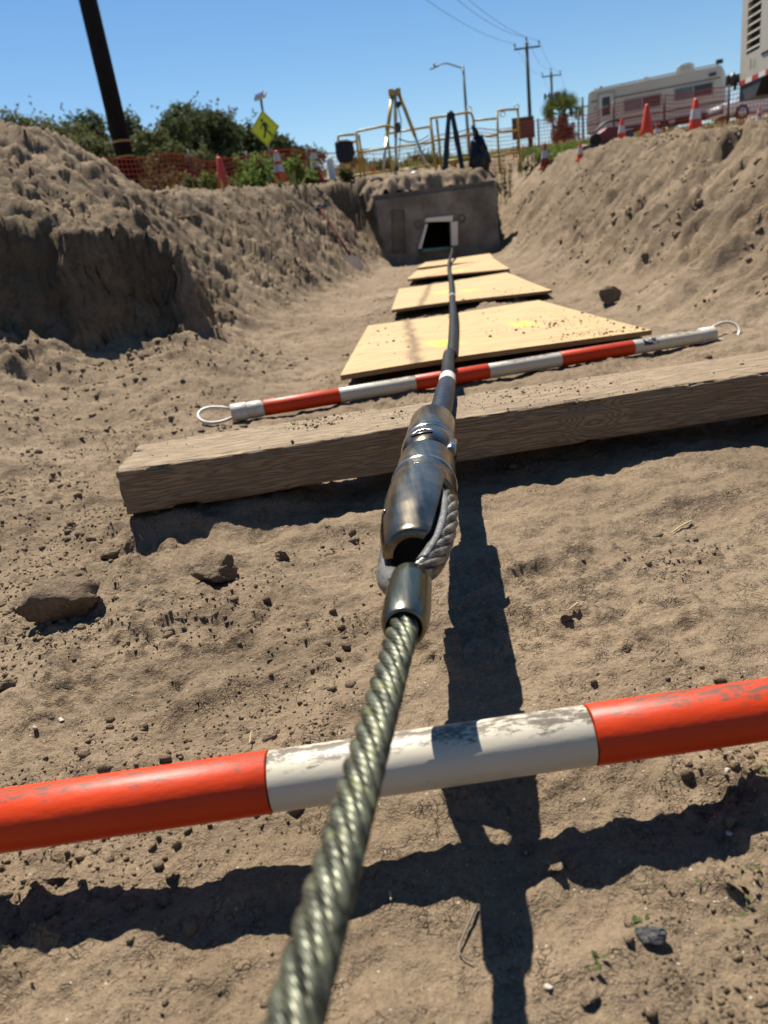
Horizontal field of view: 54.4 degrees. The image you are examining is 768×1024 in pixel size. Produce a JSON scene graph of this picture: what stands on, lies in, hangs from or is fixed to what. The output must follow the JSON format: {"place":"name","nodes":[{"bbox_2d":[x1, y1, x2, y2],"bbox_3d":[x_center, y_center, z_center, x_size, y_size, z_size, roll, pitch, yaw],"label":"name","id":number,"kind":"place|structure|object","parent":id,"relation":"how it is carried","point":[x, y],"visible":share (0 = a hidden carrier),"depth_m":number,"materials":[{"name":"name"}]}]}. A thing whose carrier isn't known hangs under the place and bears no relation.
{"place":"outdoors","nodes":[
{"label":"outdoors","id":0,"kind":"place"},
{"bbox_2d":[0,0,766,169],"label":"sky","id":1,"kind":"structure","parent":0,"point":[326,69],"materials":[{"name":"blue"}]},
{"bbox_2d":[0,116,767,1023],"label":"ground","id":2,"kind":"structure","parent":0,"point":[514,580],"depth_m":1.11,"materials":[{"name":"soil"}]},
{"bbox_2d":[0,678,15,689],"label":"rock","id":3,"kind":"object","parent":2,"relation":"on","point":[7,683],"visible":1,"depth_m":1.03,"materials":[{"name":"stone"}]},
{"bbox_2d":[0,103,40,126],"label":"bush","id":4,"kind":"object","parent":2,"relation":"on","point":[20,122],"visible":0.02,"depth_m":16.65,"materials":[{"name":"green plant"}]},
{"bbox_2d":[1,96,53,129],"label":"bush","id":5,"kind":"object","parent":2,"relation":"on","point":[35,122],"visible":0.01,"depth_m":21.73,"materials":[{"name":"green plant"}]},
{"bbox_2d":[30,860,66,883],"bbox_3d":[-0.307,0.332,0.684,0.032,0.010,0.024,0,21,19],"label":"rock","id":6,"kind":"object","parent":2,"relation":"on","point":[50,872],"visible":1,"depth_m":0.68,"materials":[{"name":"stone"}]},
{"bbox_2d":[15,575,99,623],"bbox_3d":[-0.519,0.149,1.211,0.122,0.092,0.076,-7,20,2],"label":"rock","id":7,"kind":"object","parent":2,"relation":"on","point":[46,600],"visible":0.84,"depth_m":1.18,"materials":[{"name":"stone"}]},
{"bbox_2d":[36,114,82,141],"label":"bush","id":8,"kind":"object","parent":2,"relation":"on","point":[56,126],"visible":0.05,"depth_m":17.37,"materials":[{"name":"green plant"}]},
{"bbox_2d":[40,120,99,146],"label":"bush","id":9,"kind":"object","parent":2,"relation":"on","point":[79,130],"visible":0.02,"depth_m":20.25,"materials":[{"name":"green plant"}]},
{"bbox_2d":[61,123,117,167],"bbox_3d":[-6.462,-7.388,16.143,2.286,1.886,2.283,-7,20,0],"label":"bush","id":10,"kind":"object","parent":2,"relation":"on","point":[101,149],"visible":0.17,"depth_m":15.78,"materials":[{"name":"green plant"}]},
{"bbox_2d":[59,103,146,188],"bbox_3d":[-9.135,-11.465,24.072,2.747,3.127,2.598,-7,20,0],"label":"bush","id":11,"kind":"object","parent":2,"relation":"on","point":[91,117],"visible":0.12,"depth_m":23.45,"materials":[{"name":"green plant"}]},
{"bbox_2d":[79,0,140,185],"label":"utility pole","id":12,"kind":"object","parent":2,"relation":"on","point":[105,75],"visible":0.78,"depth_m":12.07,"materials":[{"name":"wood"}]},
{"bbox_2d":[100,547,121,559],"bbox_3d":[-0.528,0.083,1.448,0.043,0.025,0.030,-18,23,-27],"label":"rock","id":13,"kind":"object","parent":2,"relation":"on","point":[110,554],"visible":0.92,"depth_m":1.44,"materials":[{"name":"stone"}]},
{"bbox_2d":[105,104,156,185],"bbox_3d":[-8.268,-11.574,24.215,2.225,3.027,2.380,-7,20,0],"label":"bush","id":14,"kind":"object","parent":2,"relation":"on","point":[130,123],"visible":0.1,"depth_m":23.64,"materials":[{"name":"green plant"}]},
{"bbox_2d":[130,115,187,185],"bbox_3d":[-6.325,-10.206,21.560,1.913,2.322,1.794,-7,20,0],"label":"bush","id":15,"kind":"object","parent":2,"relation":"on","point":[155,138],"visible":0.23,"depth_m":21.14,"materials":[{"name":"green plant"}]},
{"bbox_2d":[166,870,179,881],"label":"rock","id":16,"kind":"object","parent":2,"relation":"on","point":[173,875],"visible":1,"depth_m":0.67,"materials":[{"name":"stone"}]},
{"bbox_2d":[138,101,212,177],"bbox_3d":[-7.093,-12.028,25.025,2.445,2.869,2.223,-7,20,0],"label":"bush","id":17,"kind":"object","parent":2,"relation":"on","point":[178,128],"visible":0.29,"depth_m":24.57,"materials":[{"name":"green plant"}]},
{"bbox_2d":[138,132,225,190],"bbox_3d":[-5.441,-9.194,19.911,2.348,1.712,2.720,11,27,40],"label":"bush","id":18,"kind":"object","parent":2,"relation":"on","point":[203,154],"visible":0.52,"depth_m":19.57,"materials":[{"name":"green plant"}]},
{"bbox_2d":[179,174,207,188],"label":"weed clump","id":19,"kind":"object","parent":2,"relation":"on","point":[189,180],"visible":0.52,"depth_m":11.18,"materials":[{"name":"green plant"}]},
{"bbox_2d":[151,90,250,181],"bbox_3d":[-6.747,-13.243,27.069,3.710,3.292,3.076,12,28,42],"label":"bush","id":20,"kind":"object","parent":2,"relation":"on","point":[199,124],"visible":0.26,"depth_m":26.10,"materials":[{"name":"green plant"}]},
{"bbox_2d":[199,170,216,189],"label":"weed clump","id":21,"kind":"object","parent":2,"relation":"on","point":[213,183],"visible":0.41,"depth_m":11.07,"materials":[{"name":"green plant"}]},
{"bbox_2d":[190,553,238,582],"bbox_3d":[-0.281,0.103,1.264,0.081,0.058,0.052,-19,23,-28],"label":"rock","id":22,"kind":"object","parent":2,"relation":"on","point":[211,568],"visible":0.94,"depth_m":1.26,"materials":[{"name":"stone"}]},
{"bbox_2d":[217,157,230,189],"bbox_3d":[-2.358,-4.888,10.891,0.284,0.525,0.284,-18,23,-26],"label":"traffic cone","id":23,"kind":"object","parent":2,"relation":"on","point":[221,173],"visible":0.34,"depth_m":10.83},
{"bbox_2d":[100,147,350,191],"bbox_3d":[-2.599,-5.800,13.188,5.434,1.150,0.156,-23,25,-36],"label":"fence","id":24,"kind":"object","parent":2,"relation":"on","point":[226,167],"visible":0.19,"depth_m":12.50,"materials":[{"name":"plastic"}]},
{"bbox_2d":[199,98,266,176],"bbox_3d":[-6.010,-13.525,27.587,3.190,3.126,2.723,-7,20,0],"label":"bush","id":25,"kind":"object","parent":2,"relation":"on","point":[232,138],"visible":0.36,"depth_m":27.06,"materials":[{"name":"green plant"}]},
{"bbox_2d":[146,169,325,194],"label":"grass","id":26,"kind":"structure","parent":2,"relation":"on","point":[292,181],"depth_m":10.93,"materials":[{"name":"green plant"}]},
{"bbox_2d":[232,151,257,185],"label":"weed clump","id":27,"kind":"object","parent":2,"relation":"on","point":[252,162],"visible":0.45,"depth_m":11.34,"materials":[{"name":"green plant"}]},
{"bbox_2d":[227,167,268,188],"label":"weed clump","id":28,"kind":"object","parent":2,"relation":"on","point":[247,179],"visible":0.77,"depth_m":10.54,"materials":[{"name":"green plant"}]},
{"bbox_2d":[232,150,274,182],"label":"weed clump","id":29,"kind":"object","parent":2,"relation":"on","point":[263,170],"visible":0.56,"depth_m":11.53,"materials":[{"name":"green plant"}]},
{"bbox_2d":[232,109,284,171],"bbox_3d":[-5.527,-14.375,29.671,3.079,2.812,3.131,-7,20,0],"label":"oak tree","id":30,"kind":"object","parent":2,"relation":"on","point":[251,141],"visible":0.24,"depth_m":29.21,"materials":[{"name":"green plant"}]},
{"bbox_2d":[251,91,278,162],"bbox_3d":[-2.664,-8.512,17.053,0.672,1.969,0.232,-3,21,13],"label":"pedestrian sign","id":31,"kind":"object","parent":2,"relation":"on","point":[265,127],"visible":0.91,"depth_m":16.91,"materials":[{"name":"yellow metal"}]},
{"bbox_2d":[264,150,289,183],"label":"weed clump","id":32,"kind":"object","parent":2,"relation":"on","point":[272,162],"visible":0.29,"depth_m":11.93,"materials":[{"name":"green plant"}]},
{"bbox_2d":[274,150,287,183],"bbox_3d":[-1.663,-5.423,11.794,0.283,0.524,0.283,-12,21,-12],"label":"traffic cone","id":33,"kind":"object","parent":2,"relation":"on","point":[278,168],"visible":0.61,"depth_m":11.74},
{"bbox_2d":[275,551,288,560],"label":"rock","id":34,"kind":"object","parent":2,"relation":"on","point":[281,555],"visible":1,"depth_m":1.30,"materials":[{"name":"stone"}]},
{"bbox_2d":[172,152,419,188],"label":"dry grass","id":35,"kind":"structure","parent":2,"relation":"on","point":[405,161],"depth_m":16.79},
{"bbox_2d":[270,132,324,173],"bbox_3d":[-4.064,-14.662,30.889,3.439,1.992,2.552,0,22,20],"label":"oak tree","id":36,"kind":"object","parent":2,"relation":"on","point":[283,141],"visible":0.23,"depth_m":30.26,"materials":[{"name":"green plant"}]},
{"bbox_2d":[284,151,319,185],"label":"weed clump","id":37,"kind":"object","parent":2,"relation":"on","point":[300,171],"visible":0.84,"depth_m":12.13,"materials":[{"name":"green plant"}]},
{"bbox_2d":[286,140,327,171],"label":"bush","id":38,"kind":"object","parent":2,"relation":"on","point":[302,148],"visible":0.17,"depth_m":31.38,"materials":[{"name":"green plant"}]},
{"bbox_2d":[299,165,319,183],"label":"weed clump","id":39,"kind":"object","parent":2,"relation":"on","point":[313,181],"visible":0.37,"depth_m":13.05,"materials":[{"name":"green plant"}]},
{"bbox_2d":[310,148,327,182],"bbox_3d":[-1.222,-6.155,13.253,0.301,0.556,0.301,6,24,32],"label":"traffic cone","id":40,"kind":"object","parent":2,"relation":"on","point":[314,156],"visible":0.65,"depth_m":13.19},
{"bbox_2d":[326,157,335,181],"bbox_3d":[-0.946,-6.096,13.287,0.168,0.410,0.168,-7,20,0],"label":"white post","id":41,"kind":"object","parent":2,"relation":"on","point":[331,174],"visible":0.88,"depth_m":13.24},
{"bbox_2d":[315,203,363,270],"bbox_3d":[-0.681,-3.856,10.463,0.227,0.984,1.497,-15,21,-19],"label":"shovel","id":42,"kind":"object","parent":2,"relation":"on","point":[354,262],"visible":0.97,"depth_m":10.10,"materials":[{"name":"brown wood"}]},
{"bbox_2d":[336,166,356,181],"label":"weed clump","id":43,"kind":"object","parent":2,"relation":"on","point":[346,173],"visible":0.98,"depth_m":12.94,"materials":[{"name":"green plant"}]},
{"bbox_2d":[337,133,355,167],"bbox_3d":[-0.660,-6.654,13.950,0.388,0.756,0.042,-7,20,0],"label":"guard rail","id":44,"kind":"object","parent":2,"relation":"on","point":[349,134],"visible":0.46,"depth_m":13.82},
{"bbox_2d":[334,139,354,163],"bbox_3d":[-0.719,-6.654,13.784,0.360,0.409,0.228,-7,20,0],"label":"cloth","id":45,"kind":"object","parent":44,"relation":"hanging from","point":[344,151],"visible":1,"depth_m":13.71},
{"bbox_2d":[337,150,373,168],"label":"bush","id":46,"kind":"object","parent":2,"relation":"on","point":[353,162],"visible":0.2,"depth_m":23.27,"materials":[{"name":"green plant"}]},
{"bbox_2d":[365,154,393,167],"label":"bush","id":47,"kind":"object","parent":2,"relation":"on","point":[370,164],"visible":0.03,"depth_m":20.80,"materials":[{"name":"green plant"}]},
{"bbox_2d":[0,677,767,853],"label":"striped pole","id":48,"kind":"object","parent":2,"relation":"on","point":[192,793],"visible":1,"depth_m":0.64,"materials":[{"name":"white plastic"}]},
{"bbox_2d":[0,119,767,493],"bbox_3d":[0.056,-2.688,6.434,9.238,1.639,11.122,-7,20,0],"label":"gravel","id":49,"kind":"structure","parent":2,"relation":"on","point":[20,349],"depth_m":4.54,"materials":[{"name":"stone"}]},
{"bbox_2d":[374,159,393,171],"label":"weed clump","id":50,"kind":"object","parent":2,"relation":"on","point":[380,165],"visible":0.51,"depth_m":15.59,"materials":[{"name":"green plant"}]},
{"bbox_2d":[389,126,433,170],"bbox_3d":[0.573,-7.241,15.073,0.932,0.918,0.042,-7,20,0],"label":"guard rail","id":51,"kind":"object","parent":2,"relation":"on","point":[415,144],"visible":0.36,"depth_m":15.00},
{"bbox_2d":[407,147,438,162],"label":"bush","id":52,"kind":"object","parent":2,"relation":"on","point":[417,155],"visible":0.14,"depth_m":21.60,"materials":[{"name":"green plant"}]},
{"bbox_2d":[418,154,442,165],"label":"weed clump","id":53,"kind":"object","parent":2,"relation":"on","point":[429,158],"visible":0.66,"depth_m":15.73,"materials":[{"name":"green plant"}]},
{"bbox_2d":[351,128,513,172],"bbox_3d":[1.252,-8.461,18.036,4.995,1.403,0.249,-20,24,-30],"label":"fence","id":54,"kind":"object","parent":2,"relation":"on","point":[490,149],"visible":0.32,"depth_m":18.30,"materials":[{"name":"metal"}]},
{"bbox_2d":[371,180,499,266],"bbox_3d":[0.653,-5.156,13.722,2.070,1.293,3.040,-10,20,-8],"label":"concrete vault","id":55,"kind":"object","parent":2,"relation":"on","point":[417,226],"visible":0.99,"depth_m":12.36,"materials":[{"name":"concrete"}]},
{"bbox_2d":[354,125,393,178],"bbox_3d":[-0.244,-6.215,13.491,1.025,1.336,0.042,-7,20,0],"label":"guard rail","id":56,"kind":"object","parent":55,"relation":"on","point":[360,152],"visible":0.77,"depth_m":13.38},
{"bbox_2d":[359,165,502,210],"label":"soil","id":57,"kind":"structure","parent":55,"relation":"on","point":[426,178],"depth_m":12.44,"materials":[{"name":"soil"}]},
{"bbox_2d":[381,88,429,170],"bbox_3d":[0.301,-7.343,14.436,0.969,1.478,1.200,-7,20,0],"label":"rescue tripod","id":58,"kind":"object","parent":57,"relation":"on","point":[392,94],"visible":0.94,"depth_m":14.21,"materials":[{"name":"metal"}]},
{"bbox_2d":[398,135,428,142],"bbox_3d":[0.586,-7.346,14.715,0.615,0.112,0.023,-7,20,0],"label":"chain","id":59,"kind":"object","parent":58,"relation":"hanging from","point":[413,141],"visible":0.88,"depth_m":14.71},
{"bbox_2d":[469,123,490,170],"bbox_3d":[1.629,-6.289,12.921,0.394,0.851,0.356,6,24,32],"label":"bin bag","id":60,"kind":"object","parent":57,"relation":"on","point":[479,155],"visible":0.94,"depth_m":12.84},
{"bbox_2d":[429,111,474,170],"bbox_3d":[1.261,-6.371,13.292,0.800,1.309,0.042,-7,20,0],"label":"guard rail","id":61,"kind":"object","parent":55,"relation":"on","point":[438,139],"visible":0.68,"depth_m":13.18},
{"bbox_2d":[443,110,464,170],"bbox_3d":[1.157,-6.481,13.076,0.397,1.014,0.279,-7,20,0],"label":"sling","id":62,"kind":"object","parent":61,"relation":"hanging from","point":[450,118],"visible":0.94,"depth_m":13.04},
{"bbox_2d":[116,351,767,514],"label":"timber beam","id":63,"kind":"structure","parent":2,"relation":"on","point":[220,466],"depth_m":1.59,"materials":[{"name":"wood"}]},
{"bbox_2d":[431,245,457,413],"bbox_3d":[0.659,-2.615,7.927,0.537,0.190,14.220,-6,20,5],"label":"cable","id":64,"kind":"object","parent":2,"relation":"on","point":[444,394],"visible":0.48,"depth_m":2.46,"materials":[{"name":"metal"}]},
{"bbox_2d":[380,404,457,579],"bbox_3d":[0.057,-0.052,1.011,0.086,0.096,0.587,-5,20,8],"label":"pulling swivel","id":65,"kind":"object","parent":64,"relation":"attached to","point":[424,473],"visible":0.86,"depth_m":0.85,"materials":[{"name":"metal"}]},
{"bbox_2d":[260,487,458,1023],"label":"wire rope","id":66,"kind":"object","parent":65,"relation":"attached to","point":[301,989],"visible":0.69,"depth_m":0.40,"materials":[{"name":"metal"}]},
{"bbox_2d":[430,63,470,151],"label":"street lamp","id":67,"kind":"object","parent":2,"relation":"on","point":[465,102],"visible":0.88,"depth_m":48.82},
{"bbox_2d":[417,253,492,268],"bbox_3d":[1.080,-3.738,11.105,1.100,0.053,2.641,-5,20,6],"label":"plywood sheet","id":68,"kind":"object","parent":2,"relation":"on","point":[443,262],"visible":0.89,"depth_m":10.65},
{"bbox_2d":[407,259,509,280],"bbox_3d":[0.856,-2.815,8.647,1.090,0.053,2.499,-4,20,9],"label":"plywood sheet","id":69,"kind":"object","parent":2,"relation":"on","point":[486,266],"visible":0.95,"depth_m":8.09,"materials":[{"name":"wood"}]},
{"bbox_2d":[457,904,477,961],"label":"twig","id":70,"kind":"object","parent":2,"relation":"on","point":[467,926],"visible":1,"depth_m":0.59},
{"bbox_2d":[197,321,740,424],"bbox_3d":[0.350,-0.491,2.596,1.982,0.066,0.080,-11,20,-9],"label":"striped pole","id":71,"kind":"object","parent":2,"relation":"on","point":[241,411],"visible":0.94,"depth_m":2.57,"materials":[{"name":"white plastic"}]},
{"bbox_2d":[392,272,551,312],"bbox_3d":[0.604,-1.762,5.915,1.051,0.052,2.485,-6,20,4],"label":"plywood sheet","id":72,"kind":"object","parent":2,"relation":"on","point":[421,297],"visible":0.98,"depth_m":5.45,"materials":[{"name":"wood"}]},
{"bbox_2d":[474,117,496,136],"bbox_3d":[1.998,-7.519,14.613,0.455,0.351,0.042,-7,20,0],"label":"guard rail","id":73,"kind":"object","parent":2,"relation":"on","point":[486,119],"visible":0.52,"depth_m":14.55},
{"bbox_2d":[340,300,651,380],"bbox_3d":[0.380,-0.857,3.557,1.222,0.052,1.780,-8,20,-2],"label":"plywood sheet","id":74,"kind":"object","parent":2,"relation":"on","point":[430,336],"visible":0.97,"depth_m":3.21,"materials":[{"name":"wood"}]},
{"bbox_2d":[117,288,757,462],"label":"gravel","id":75,"kind":"structure","parent":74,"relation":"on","point":[510,396],"depth_m":1.72,"materials":[{"name":"stone"}]},
{"bbox_2d":[402,136,589,169],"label":"grass","id":76,"kind":"structure","parent":2,"relation":"on","point":[559,148],"depth_m":15.18,"materials":[{"name":"green plant"}]},
{"bbox_2d":[492,151,513,205],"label":"weed clump","id":77,"kind":"object","parent":2,"relation":"on","point":[504,183],"visible":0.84,"depth_m":16.21,"materials":[{"name":"brown plant"}]},
{"bbox_2d":[491,108,521,173],"bbox_3d":[2.307,-7.023,14.169,0.571,1.140,0.042,-7,20,0],"label":"guard rail","id":78,"kind":"object","parent":2,"relation":"on","point":[503,131],"visible":1,"depth_m":14.13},
{"bbox_2d":[512,116,534,153],"bbox_3d":[3.727,-10.079,19.980,0.580,0.866,0.115,-7,20,0],"label":"notice board","id":79,"kind":"object","parent":2,"relation":"on","point":[523,119],"visible":0.62,"depth_m":19.86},
{"bbox_2d":[514,38,539,145],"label":"power pole","id":80,"kind":"object","parent":2,"relation":"on","point":[526,47],"visible":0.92,"depth_m":68.87,"materials":[{"name":"brown wood"}]},
{"bbox_2d":[427,0,514,43],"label":"power wire","id":81,"kind":"object","parent":80,"relation":"attached to","point":[465,24],"visible":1,"depth_m":50.67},
{"bbox_2d":[514,147,540,176],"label":"weed clump","id":82,"kind":"object","parent":2,"relation":"on","point":[527,166],"visible":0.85,"depth_m":16.12,"materials":[{"name":"green plant"}]},
{"bbox_2d":[520,840,534,855],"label":"rock","id":83,"kind":"object","parent":2,"relation":"on","point":[527,848],"visible":1,"depth_m":0.66,"materials":[{"name":"stone"}]},
{"bbox_2d":[538,143,549,169],"bbox_3d":[3.156,-6.981,14.651,0.255,0.471,0.255,-10,20,-6],"label":"traffic cone","id":84,"kind":"object","parent":2,"relation":"on","point":[545,162],"visible":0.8,"depth_m":14.61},
{"bbox_2d":[544,983,552,989],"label":"pebble","id":85,"kind":"object","parent":2,"relation":"on","point":[547,986],"visible":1,"depth_m":0.53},
{"bbox_2d":[542,69,560,142],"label":"power pole","id":86,"kind":"object","parent":2,"relation":"on","point":[551,89],"visible":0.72,"depth_m":93.44,"materials":[{"name":"brown wood"}]},
{"bbox_2d":[545,861,562,871],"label":"rock","id":87,"kind":"object","parent":2,"relation":"on","point":[555,866],"visible":1,"depth_m":0.62,"materials":[{"name":"stone"}]},
{"bbox_2d":[538,87,586,143],"bbox_3d":[8.264,-18.007,34.371,2.019,2.847,2.153,7,25,34],"label":"palm tree","id":88,"kind":"object","parent":2,"relation":"on","point":[559,102],"visible":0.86,"depth_m":34.05,"materials":[{"name":"green plant"}]},
{"bbox_2d":[560,612,572,621],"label":"rock","id":89,"kind":"object","parent":2,"relation":"on","point":[566,616],"visible":1,"depth_m":0.96,"materials":[{"name":"stone"}]},
{"bbox_2d":[558,853,577,870],"bbox_3d":[0.156,0.296,0.632,0.016,0.010,0.014,-18,23,-28],"label":"rock","id":90,"kind":"object","parent":2,"relation":"on","point":[569,861],"visible":1,"depth_m":0.63,"materials":[{"name":"stone"}]},
{"bbox_2d":[575,142,582,161],"bbox_3d":[3.129,-5.743,11.905,0.149,0.275,0.149,11,27,41],"label":"traffic cone","id":91,"kind":"object","parent":2,"relation":"on","point":[580,153],"visible":0.73,"depth_m":11.88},
{"bbox_2d":[573,97,587,139],"bbox_3d":[9.531,-19.001,36.140,0.700,1.906,0.119,-7,20,0],"label":"sign post","id":92,"kind":"object","parent":2,"relation":"on","point":[582,103],"visible":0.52,"depth_m":36.01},
{"bbox_2d":[579,985,599,1006],"bbox_3d":[0.145,0.343,0.529,0.018,0.008,0.012,-20,24,-30],"label":"rock","id":93,"kind":"object","parent":2,"relation":"on","point":[589,994],"visible":1,"depth_m":0.53,"materials":[{"name":"stone"}]},
{"bbox_2d":[586,950,608,971],"bbox_3d":[0.156,0.328,0.544,0.014,0.005,0.018,4,23,29],"label":"sprout","id":94,"kind":"object","parent":2,"relation":"on","point":[595,953],"visible":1,"depth_m":0.55,"materials":[{"name":"green plant"}]},
{"bbox_2d":[582,119,633,150],"bbox_3d":[3.764,-6.241,12.396,0.860,0.466,0.360,-9,20,-4],"label":"parked car","id":95,"kind":"object","parent":2,"relation":"on","point":[604,136],"visible":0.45,"depth_m":12.24,"materials":[{"name":"red"}]},
{"bbox_2d":[599,286,620,304],"bbox_3d":[1.219,-1.168,4.033,0.124,0.102,0.062,4,23,28],"label":"rock","id":96,"kind":"object","parent":2,"relation":"on","point":[608,295],"visible":1,"depth_m":4.01,"materials":[{"name":"stone"}]},
{"bbox_2d":[617,118,625,138],"bbox_3d":[3.475,-5.576,10.916,0.175,0.324,0.175,-19,23,-29],"label":"traffic cone","id":97,"kind":"object","parent":2,"relation":"on","point":[621,132],"visible":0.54,"depth_m":10.88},
{"bbox_2d":[512,84,767,165],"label":"fence","id":98,"kind":"object","parent":2,"relation":"on","point":[664,116],"visible":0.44,"depth_m":16.75,"materials":[{"name":"plastic"}]},
{"bbox_2d":[632,913,651,927],"bbox_3d":[0.199,0.316,0.577,0.015,0.004,0.014,-7,20,0],"label":"sprout","id":99,"kind":"object","parent":2,"relation":"on","point":[634,917],"visible":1,"depth_m":0.58,"materials":[{"name":"green plant"}]},
{"bbox_2d":[640,104,653,136],"bbox_3d":[3.710,-5.483,10.535,0.264,0.488,0.264,-9,20,-5],"label":"traffic cone","id":100,"kind":"object","parent":2,"relation":"on","point":[647,126],"visible":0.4,"depth_m":10.48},
{"bbox_2d":[634,926,666,945],"bbox_3d":[0.200,0.317,0.560,0.024,0.015,0.015,1,22,22],"label":"stone","id":101,"kind":"object","parent":2,"relation":"on","point":[653,935],"visible":1,"depth_m":0.56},
{"bbox_2d":[587,62,726,135],"bbox_3d":[14.644,-21.144,38.368,7.917,2.917,2.361,3,23,27],"label":"travel trailer","id":102,"kind":"object","parent":2,"relation":"on","point":[687,77],"visible":0.68,"depth_m":37.56,"materials":[{"name":"beige"}]},
{"bbox_2d":[654,122,659,134],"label":"traffic cone","id":103,"kind":"object","parent":2,"relation":"on","point":[657,130],"visible":0.48,"depth_m":14.09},
{"bbox_2d":[670,520,691,533],"bbox_3d":[0.520,0.026,1.306,0.056,0.009,0.004,-19,23,-29],"label":"straw","id":104,"kind":"object","parent":2,"relation":"on","point":[681,526],"visible":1,"depth_m":1.30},
{"bbox_2d":[688,98,701,129],"bbox_3d":[4.321,-5.450,10.363,0.281,0.519,0.281,-9,20,-3],"label":"traffic cone","id":105,"kind":"object","parent":2,"relation":"on","point":[695,122],"visible":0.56,"depth_m":10.30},
{"bbox_2d":[695,865,767,922],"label":"sprout","id":106,"kind":"object","parent":2,"relation":"on","point":[742,914],"visible":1,"depth_m":0.58,"materials":[{"name":"green plant"}]},
{"bbox_2d":[706,96,767,121],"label":"parked car","id":107,"kind":"object","parent":2,"relation":"on","point":[718,111],"visible":0.49,"depth_m":33.16,"materials":[{"name":"white paint"}]},
{"bbox_2d":[725,0,767,101],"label":"generator trailer","id":108,"kind":"object","parent":2,"relation":"on","point":[751,78],"visible":1,"depth_m":8.64,"materials":[{"name":"beige paint"}]},
{"bbox_2d":[755,107,762,120],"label":"traffic cone","id":109,"kind":"object","parent":2,"relation":"on","point":[759,115],"visible":0.55,"depth_m":13.17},
{"bbox_2d":[323,115,767,177],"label":"dry grass","id":110,"kind":"structure","parent":0,"point":[661,130],"depth_m":18.46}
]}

